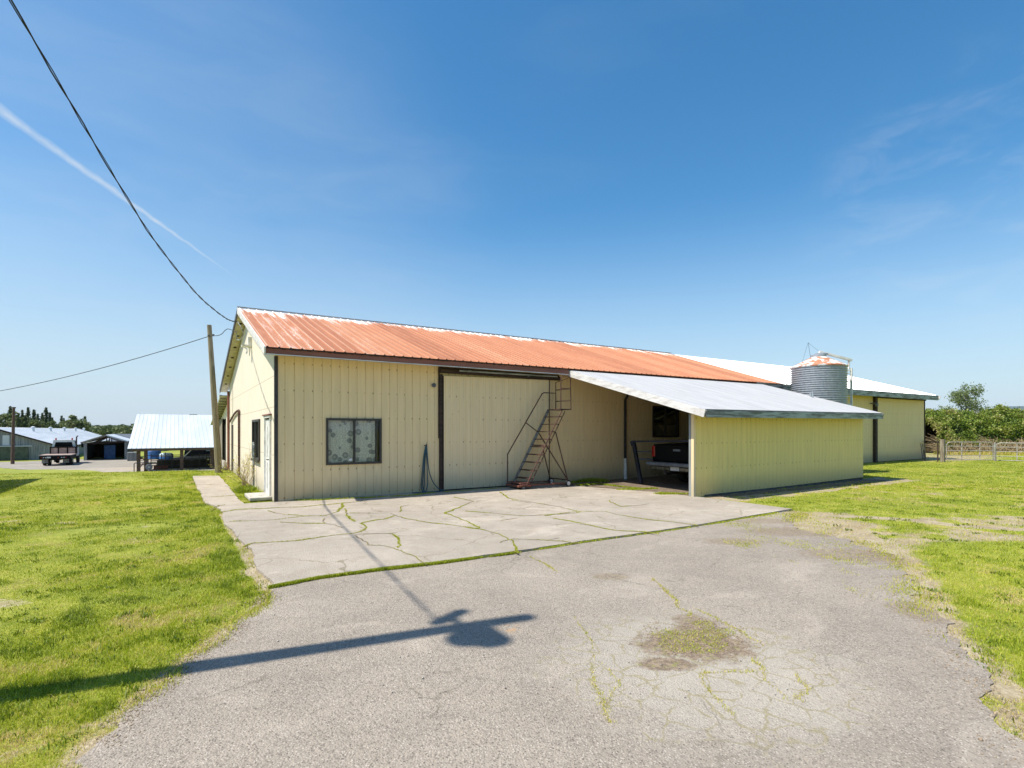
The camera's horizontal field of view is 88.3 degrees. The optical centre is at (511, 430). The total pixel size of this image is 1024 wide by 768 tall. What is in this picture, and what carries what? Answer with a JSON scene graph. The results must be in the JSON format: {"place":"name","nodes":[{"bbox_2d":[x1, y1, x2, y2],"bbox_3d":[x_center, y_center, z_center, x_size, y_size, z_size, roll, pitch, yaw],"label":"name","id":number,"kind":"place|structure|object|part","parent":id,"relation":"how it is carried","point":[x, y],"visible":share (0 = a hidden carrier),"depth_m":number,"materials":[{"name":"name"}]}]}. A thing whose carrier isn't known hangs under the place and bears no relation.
{"place":"outdoors","nodes":[
{"label":"outdoors","id":0,"kind":"place"},
{"bbox_2d":[0,426,108,460],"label":"farm barn","id":1,"kind":"structure","parent":0,"point":[32,443],"depth_m":62.45,"materials":[{"name":"white metal"}]},
{"bbox_2d":[0,447,27,459],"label":"sliding door","id":2,"kind":"structure","parent":1,"relation":"in","point":[21,453],"depth_m":61.03,"materials":[{"name":"green metal"}]},
{"bbox_2d":[0,459,157,469],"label":"yard road","id":3,"kind":"structure","parent":0,"point":[82,463],"depth_m":53.64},
{"bbox_2d":[39,435,83,464],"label":"flatbed truck","id":4,"kind":"object","parent":3,"relation":"on","point":[66,452],"visible":0.99,"depth_m":54.34,"materials":[{"name":"black paint"}]},
{"label":"rear window","id":5,"kind":"part","parent":4,"relation":"part of","materials":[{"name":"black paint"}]},
{"bbox_2d":[127,452,136,460],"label":"feed bin","id":6,"kind":"object","parent":3,"relation":"on","point":[131,456],"visible":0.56,"depth_m":60.01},
{"bbox_2d":[148,451,160,461],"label":"water tank","id":7,"kind":"object","parent":3,"relation":"on","point":[153,453],"visible":0.34,"depth_m":55.48,"materials":[{"name":"blue plastic"}]},
{"bbox_2d":[159,453,172,459],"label":"water tank","id":8,"kind":"object","parent":3,"relation":"on","point":[167,454],"visible":0.52,"depth_m":54.55,"materials":[{"name":"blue plastic"}]},
{"bbox_2d":[173,454,209,458],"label":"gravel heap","id":9,"kind":"object","parent":3,"relation":"on","point":[197,457],"visible":0.08,"depth_m":61.09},
{"bbox_2d":[0,448,1023,767],"bbox_3d":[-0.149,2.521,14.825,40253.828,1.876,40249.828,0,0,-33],"label":"ground","id":10,"kind":"structure","parent":0,"point":[1006,692],"depth_m":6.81,"materials":[{"name":"green plant"}]},
{"bbox_2d":[0,418,15,427],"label":"broadleaf tree","id":11,"kind":"object","parent":10,"relation":"on","point":[4,423],"visible":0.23,"depth_m":145.39,"materials":[{"name":"green plant"}]},
{"bbox_2d":[0,413,15,426],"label":"broadleaf tree","id":12,"kind":"object","parent":10,"relation":"on","point":[3,417],"visible":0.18,"depth_m":149.14,"materials":[{"name":"green plant"}]},
{"bbox_2d":[10,407,15,463],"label":"utility pole","id":13,"kind":"object","parent":10,"relation":"on","point":[12,461],"visible":0.91,"depth_m":54.41,"materials":[{"name":"wood"}]},
{"bbox_2d":[15,417,20,427],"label":"conifer","id":14,"kind":"object","parent":10,"relation":"on","point":[17,422],"visible":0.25,"depth_m":143.89,"materials":[{"name":"green plant"}]},
{"bbox_2d":[4,411,32,427],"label":"broadleaf tree","id":15,"kind":"object","parent":10,"relation":"on","point":[22,422],"visible":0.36,"depth_m":148.70,"materials":[{"name":"green plant"}]},
{"bbox_2d":[21,415,28,427],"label":"conifer","id":16,"kind":"object","parent":10,"relation":"on","point":[25,417],"visible":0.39,"depth_m":149.84,"materials":[{"name":"green plant"}]},
{"bbox_2d":[25,407,30,419],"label":"conifer","id":17,"kind":"object","parent":10,"relation":"on","point":[28,412],"visible":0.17,"depth_m":159.81,"materials":[{"name":"green plant"}]},
{"bbox_2d":[31,409,36,425],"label":"conifer","id":18,"kind":"object","parent":10,"relation":"on","point":[34,415],"visible":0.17,"depth_m":167.87,"materials":[{"name":"green plant"}]},
{"bbox_2d":[34,413,41,426],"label":"conifer","id":19,"kind":"object","parent":10,"relation":"on","point":[37,417],"visible":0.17,"depth_m":149.89,"materials":[{"name":"green plant"}]},
{"bbox_2d":[29,419,48,427],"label":"broadleaf tree","id":20,"kind":"object","parent":10,"relation":"on","point":[36,422],"visible":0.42,"depth_m":143.74,"materials":[{"name":"green plant"}]},
{"bbox_2d":[41,407,50,425],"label":"conifer","id":21,"kind":"object","parent":10,"relation":"on","point":[46,418],"visible":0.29,"depth_m":157.82,"materials":[{"name":"green plant"}]},
{"bbox_2d":[46,420,68,427],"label":"broadleaf tree","id":22,"kind":"object","parent":10,"relation":"on","point":[48,423],"visible":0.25,"depth_m":146.69,"materials":[{"name":"green plant"}]},
{"bbox_2d":[60,419,84,428],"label":"broadleaf tree","id":23,"kind":"object","parent":10,"relation":"on","point":[73,425],"visible":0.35,"depth_m":146.34,"materials":[{"name":"green plant"}]},
{"bbox_2d":[61,414,91,430],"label":"broadleaf tree","id":24,"kind":"object","parent":10,"relation":"on","point":[72,417],"visible":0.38,"depth_m":149.06,"materials":[{"name":"green plant"}]},
{"bbox_2d":[72,420,93,432],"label":"broadleaf tree","id":25,"kind":"object","parent":10,"relation":"on","point":[87,424],"visible":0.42,"depth_m":147.33,"materials":[{"name":"green plant"}]},
{"bbox_2d":[56,423,133,435],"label":"distant wood","id":26,"kind":"object","parent":10,"relation":"on","point":[102,430],"visible":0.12,"depth_m":263.29,"materials":[{"name":"green plant"}]},
{"bbox_2d":[80,434,133,459],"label":"open shed","id":27,"kind":"structure","parent":10,"relation":"on","point":[95,448],"depth_m":65.85,"materials":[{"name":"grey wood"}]},
{"bbox_2d":[104,445,115,458],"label":"door","id":28,"kind":"structure","parent":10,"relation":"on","point":[109,451],"depth_m":64.46,"materials":[{"name":"blue plastic"}]},
{"bbox_2d":[110,434,136,451],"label":"farm shed","id":29,"kind":"structure","parent":10,"relation":"on","point":[126,435],"depth_m":88.16,"materials":[{"name":"metal"}]},
{"bbox_2d":[56,467,214,471],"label":"yard apron","id":30,"kind":"object","parent":10,"relation":"on","point":[120,469],"visible":0.24,"depth_m":46.41,"materials":[{"name":"concrete"}]},
{"bbox_2d":[134,462,156,470],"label":"hand rail","id":31,"kind":"object","parent":30,"relation":"on","point":[146,462],"visible":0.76,"depth_m":43.95,"materials":[{"name":"metal"}]},
{"bbox_2d":[145,463,152,470],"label":"steel reel","id":32,"kind":"object","parent":30,"relation":"on","point":[149,466],"visible":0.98,"depth_m":43.82,"materials":[{"name":"grey metal"}]},
{"bbox_2d":[154,465,167,469],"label":"feed trough","id":33,"kind":"object","parent":30,"relation":"on","point":[164,467],"visible":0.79,"depth_m":46.20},
{"bbox_2d":[148,452,214,469],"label":"pen rails","id":34,"kind":"object","parent":30,"relation":"on","point":[199,455],"visible":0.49,"depth_m":47.41,"materials":[{"name":"metal"}]},
{"bbox_2d":[127,414,213,471],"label":"loafing shed","id":35,"kind":"structure","parent":10,"relation":"on","point":[158,432],"depth_m":48.67,"materials":[{"name":"metal"}]},
{"bbox_2d":[157,459,214,468],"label":"feed bunk","id":36,"kind":"object","parent":10,"relation":"on","point":[194,462],"visible":0.14,"depth_m":48.30,"materials":[{"name":"black"}]},
{"bbox_2d":[184,450,209,455],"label":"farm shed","id":37,"kind":"structure","parent":10,"relation":"on","point":[198,451],"depth_m":66.69,"materials":[{"name":"black metal"}]},
{"bbox_2d":[143,469,271,523],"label":"verge grass","id":38,"kind":"structure","parent":10,"relation":"on","point":[207,519],"depth_m":11.88,"materials":[{"name":"green plant"}]},
{"bbox_2d":[207,325,221,472],"bbox_3d":[-11.284,-1.053,20.029,0.553,5.913,0.266,0,0,-7],"label":"utility pole","id":39,"kind":"object","parent":10,"relation":"on","point":[216,438],"visible":0.93,"depth_m":19.94,"materials":[{"name":"brown wood"}]},
{"bbox_2d":[1,329,236,390],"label":"overhead wire","id":40,"kind":"object","parent":39,"relation":"attached to","point":[121,362],"visible":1,"depth_m":21.60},
{"bbox_2d":[222,460,226,469],"bbox_3d":[-11.905,1.490,21.687,0.417,0.575,1.237,0,0,-33],"label":"boulder","id":41,"kind":"object","parent":10,"relation":"on","point":[223,468],"visible":0.27,"depth_m":21.30,"materials":[{"name":"stone"}]},
{"bbox_2d":[211,448,251,484],"bbox_3d":[-7.964,0.985,14.898,1.123,1.238,1.994,0,0,-33],"label":"shrub","id":42,"kind":"object","parent":10,"relation":"on","point":[245,467],"visible":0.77,"depth_m":15.06,"materials":[{"name":"beige plant"}]},
{"bbox_2d":[219,453,255,485],"bbox_3d":[-7.143,1.055,13.861,0.820,1.091,0.979,0,0,26],"label":"shrub","id":43,"kind":"object","parent":10,"relation":"on","point":[244,484],"visible":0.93,"depth_m":13.89,"materials":[{"name":"beige plant"}]},
{"bbox_2d":[231,485,259,493],"bbox_3d":[-6.909,1.496,13.766,1.455,0.211,0.761,0,0,40],"label":"leafy weed","id":44,"kind":"object","parent":10,"relation":"on","point":[242,489],"visible":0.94,"depth_m":13.54,"materials":[{"name":"green plant"}]},
{"bbox_2d":[244,492,271,500],"bbox_3d":[-5.919,1.530,12.286,0.460,0.075,1.080,0,0,-33],"label":"doorstep","id":45,"kind":"object","parent":10,"relation":"on","point":[258,496],"visible":1,"depth_m":11.97,"materials":[{"name":"concrete"}]},
{"bbox_2d":[193,476,791,588],"bbox_3d":[-2.682,1.593,14.373,9.999,0.060,15.639,0,0,-33],"label":"concrete pad","id":46,"kind":"object","parent":10,"relation":"on","point":[285,561],"visible":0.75,"depth_m":9.08,"materials":[{"name":"grey concrete"}]},
{"bbox_2d":[196,484,697,564],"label":"crack weeds","id":47,"kind":"object","parent":46,"relation":"on","point":[398,538],"visible":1,"depth_m":9.10,"materials":[{"name":"green plant"}]},
{"bbox_2d":[201,484,692,563],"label":"pad cracks","id":48,"kind":"object","parent":46,"relation":"on","point":[437,523],"visible":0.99,"depth_m":9.01,"materials":[{"name":"soil"}]},
{"bbox_2d":[291,477,688,500],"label":"wall weeds","id":49,"kind":"object","parent":46,"relation":"on","point":[592,479],"depth_m":13.99,"materials":[{"name":"green plant"}]},
{"bbox_2d":[506,375,571,489],"bbox_3d":[0.728,0.011,14.695,1.780,3.114,0.860,0,0,-33],"label":"rolling ladder","id":50,"kind":"object","parent":46,"relation":"on","point":[523,485],"visible":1,"depth_m":14.68,"materials":[{"name":"black metal"}]},
{"bbox_2d":[210,306,782,501],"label":"barn","id":51,"kind":"structure","parent":10,"relation":"on","point":[312,406],"depth_m":14.18,"materials":[{"name":"beige metal"}]},
{"bbox_2d":[219,419,222,459],"bbox_3d":[-13.788,0.721,24.987,0.040,2.546,2.000,0,0,-33],"label":"rear door","id":52,"kind":"structure","parent":51,"relation":"in","point":[220,420],"depth_m":24.45,"materials":[{"name":"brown wood"}]},
{"bbox_2d":[232,425,232,470],"bbox_3d":[-10.795,0.678,20.431,0.030,1.800,0.900,0,0,-33],"label":"side door","id":53,"kind":"structure","parent":51,"relation":"in","point":[232,425],"depth_m":20.58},
{"bbox_2d":[236,321,243,340],"bbox_3d":[-8.207,-3.046,15.845,0.180,0.614,1.234,0,0,-40],"label":"service cable","id":54,"kind":"object","parent":51,"relation":"attached to","point":[242,331],"visible":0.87,"depth_m":15.65,"materials":[{"name":"grey rubber"}]},
{"bbox_2d":[251,419,268,462],"bbox_3d":[-6.541,0.263,14.463,0.970,1.130,1.480,0,0,-33],"label":"window","id":55,"kind":"structure","parent":51,"relation":"in","point":[255,423],"depth_m":14.21,"materials":[{"name":"glass"}]},
{"bbox_2d":[265,420,268,493],"bbox_3d":[-5.768,0.618,12.429,0.112,1.760,0.800,0,0,-33],"label":"entry door","id":56,"kind":"structure","parent":51,"relation":"in","point":[266,421],"depth_m":12.49,"materials":[{"name":"white paint"}]},
{"bbox_2d":[326,418,381,464],"bbox_3d":[-3.978,0.253,12.897,1.310,1.090,0.935,0,0,-33],"label":"window","id":57,"kind":"structure","parent":51,"relation":"in","point":[349,441],"depth_m":12.55,"materials":[{"name":"glass"}]},
{"bbox_2d":[412,443,444,492],"bbox_3d":[-2.140,0.940,13.402,0.898,1.236,0.255,0,0,-28],"label":"garden hose","id":58,"kind":"object","parent":51,"relation":"hanging from","point":[425,457],"visible":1,"depth_m":13.40,"materials":[{"name":"rubber"}]},
{"bbox_2d":[444,376,548,489],"bbox_3d":[-0.345,0.020,14.592,3.380,3.015,0.009,0,0,-33],"label":"sliding door","id":59,"kind":"structure","parent":51,"relation":"in","point":[483,417],"depth_m":14.45,"materials":[{"name":"beige metal"}]},
{"bbox_2d":[652,406,678,436],"bbox_3d":[5.321,-0.307,18.337,1.320,1.070,0.115,0,0,-33],"label":"window","id":60,"kind":"structure","parent":51,"relation":"in","point":[665,419],"depth_m":18.30,"materials":[{"name":"glass"}]},
{"bbox_2d":[568,370,883,496],"bbox_3d":[6.777,-0.077,16.275,9.599,3.500,4.938,0,0,-33],"label":"carport","id":61,"kind":"object","parent":10,"relation":"on","point":[746,437],"visible":0.98,"depth_m":14.44,"materials":[{"name":"white metal"}]},
{"bbox_2d":[631,354,940,462],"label":"barn","id":62,"kind":"structure","parent":10,"relation":"on","point":[896,432],"depth_m":27.28,"materials":[{"name":"white metal"}]},
{"bbox_2d":[878,398,923,460],"bbox_3d":[20.689,-0.062,28.003,5.590,3.220,0.009,0,0,-33],"label":"sliding door","id":63,"kind":"structure","parent":62,"relation":"in","point":[901,428],"depth_m":27.92,"materials":[{"name":"beige metal"}]},
{"bbox_2d":[708,479,884,496],"bbox_3d":[8.332,1.586,14.867,8.849,0.001,0.648,0,0,-33],"label":"soil strip","id":64,"kind":"object","parent":10,"relation":"on","point":[807,487],"visible":0.98,"depth_m":14.73,"materials":[{"name":"brown soil"}]},
{"bbox_2d":[790,344,852,405],"bbox_3d":[11.705,-0.829,20.102,2.125,5.053,2.060,0,0,-33],"label":"silo","id":65,"kind":"object","parent":10,"relation":"on","point":[821,374],"visible":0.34,"depth_m":19.36,"materials":[{"name":"metal"}]},
{"bbox_2d":[781,454,1023,490],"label":"lawn grass","id":66,"kind":"structure","parent":10,"relation":"on","point":[887,473],"depth_m":19.21,"materials":[{"name":"green plant"}]},
{"bbox_2d":[920,441,938,461],"bbox_3d":[22.291,1.071,28.391,0.481,1.065,2.963,0,0,27],"label":"rail fence","id":67,"kind":"object","parent":10,"relation":"on","point":[924,451],"visible":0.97,"depth_m":27.97,"materials":[{"name":"brown wood"}]},
{"bbox_2d":[940,439,944,461],"bbox_3d":[21.945,1.123,26.869,0.170,1.350,0.170,0,0,-33],"label":"gate post","id":68,"kind":"object","parent":10,"relation":"on","point":[942,450],"visible":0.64,"depth_m":26.81,"materials":[{"name":"brown wood"}]},
{"bbox_2d":[938,381,991,413],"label":"young tree","id":69,"kind":"object","parent":10,"relation":"on","point":[961,397],"visible":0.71,"depth_m":51.52,"materials":[{"name":"green plant"}]},
{"bbox_2d":[946,442,993,459],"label":"field gate","id":70,"kind":"structure","parent":10,"relation":"on","point":[979,450],"depth_m":28.53,"materials":[{"name":"metal"}]},
{"bbox_2d":[925,423,1023,451],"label":"bramble thicket","id":71,"kind":"object","parent":10,"relation":"on","point":[929,432],"visible":0.08,"depth_m":39.63,"materials":[{"name":"green plant"}]},
{"bbox_2d":[926,410,1023,452],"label":"bramble canes","id":72,"kind":"object","parent":10,"relation":"on","point":[1001,447],"visible":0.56,"depth_m":35.43,"materials":[{"name":"plant"}]},
{"bbox_2d":[925,402,1023,451],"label":"bramble leaves","id":73,"kind":"object","parent":72,"relation":"attached to","point":[1007,422],"visible":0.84,"depth_m":36.05,"materials":[{"name":"green plant"}]},
{"bbox_2d":[934,450,1023,454],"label":"dry grass","id":74,"kind":"structure","parent":10,"relation":"on","point":[982,453],"depth_m":34.84,"materials":[{"name":"plant"}]},
{"bbox_2d":[994,442,995,460],"bbox_3d":[25.398,1.198,27.737,0.086,1.200,0.090,0,0,-33],"label":"gate post","id":75,"kind":"object","parent":10,"relation":"on","point":[994,451],"visible":0.66,"depth_m":27.71,"materials":[{"name":"wood"}]},
{"bbox_2d":[996,443,1023,460],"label":"field gate","id":76,"kind":"structure","parent":10,"relation":"on","point":[1016,451],"depth_m":27.57,"materials":[{"name":"metal"}]},
{"bbox_3d":[-4.881,-2.872,2.360,0.340,9.540,0.903,0,0,-33],"label":"utility pole","id":77,"kind":"object","parent":10,"relation":"on","visible":0},
{"bbox_2d":[9,0,236,321],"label":"overhead wire","id":78,"kind":"object","parent":77,"relation":"attached to","point":[64,92],"visible":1,"depth_m":7.82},
{"bbox_2d":[0,0,1023,425],"label":"sky","id":79,"kind":"structure","parent":0,"point":[752,181],"materials":[{"name":"blue"}]},
{"bbox_2d":[75,511,1023,767],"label":"driveway","id":80,"kind":"structure","parent":0,"point":[837,719],"depth_m":3.46,"materials":[{"name":"grey asphalt"}]},
{"bbox_2d":[266,512,778,588],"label":"joint grass","id":81,"kind":"structure","parent":80,"relation":"on","point":[377,569],"depth_m":6.16,"materials":[{"name":"green plant"}]},
{"bbox_2d":[78,512,1023,766],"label":"soil crumbs","id":82,"kind":"object","parent":80,"relation":"on","point":[223,640],"visible":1,"depth_m":3.53,"materials":[{"name":"brown soil"}]},
{"bbox_2d":[109,510,1023,734],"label":"asphalt weeds","id":83,"kind":"object","parent":80,"relation":"on","point":[257,608],"visible":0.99,"depth_m":4.54,"materials":[{"name":"green plant"}]},
{"bbox_2d":[204,527,992,708],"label":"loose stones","id":84,"kind":"object","parent":80,"relation":"on","point":[628,643],"visible":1,"depth_m":3.81,"materials":[{"name":"grey stone"}]},
{"bbox_2d":[639,617,760,656],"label":"soil crumbs","id":85,"kind":"object","parent":80,"relation":"on","point":[736,636],"visible":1,"depth_m":4.07,"materials":[{"name":"brown soil"}]},
{"bbox_2d":[555,475,855,495],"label":"carport floor","id":86,"kind":"structure","parent":0,"point":[673,483],"depth_m":15.37,"materials":[{"name":"grey concrete"}]},
{"bbox_2d":[630,440,688,483],"bbox_3d":[4.303,0.907,14.799,0.352,1.328,2.442,0,0,-33],"label":"steel rack","id":87,"kind":"object","parent":86,"relation":"on","point":[636,459],"visible":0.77,"depth_m":15.45,"materials":[{"name":"black metal"}]},
{"bbox_2d":[646,443,688,481],"bbox_3d":[6.950,0.658,16.218,6.030,1.840,1.880,0,0,-33],"label":"pickup truck","id":88,"kind":"object","parent":86,"relation":"on","point":[674,457],"visible":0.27,"depth_m":14.95,"materials":[{"name":"black paint"}]},
{"bbox_2d":[682,483,1023,738],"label":"lawn grass","id":89,"kind":"structure","parent":0,"point":[985,592],"depth_m":7.15,"materials":[{"name":"green plant"}]},
{"bbox_2d":[1008,406,1023,410],"bbox_3d":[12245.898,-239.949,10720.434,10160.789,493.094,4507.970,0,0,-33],"label":"hills","id":90,"kind":"structure","parent":0,"point":[1021,407],"depth_m":9824.36,"materials":[{"name":"grey"}]}
]}

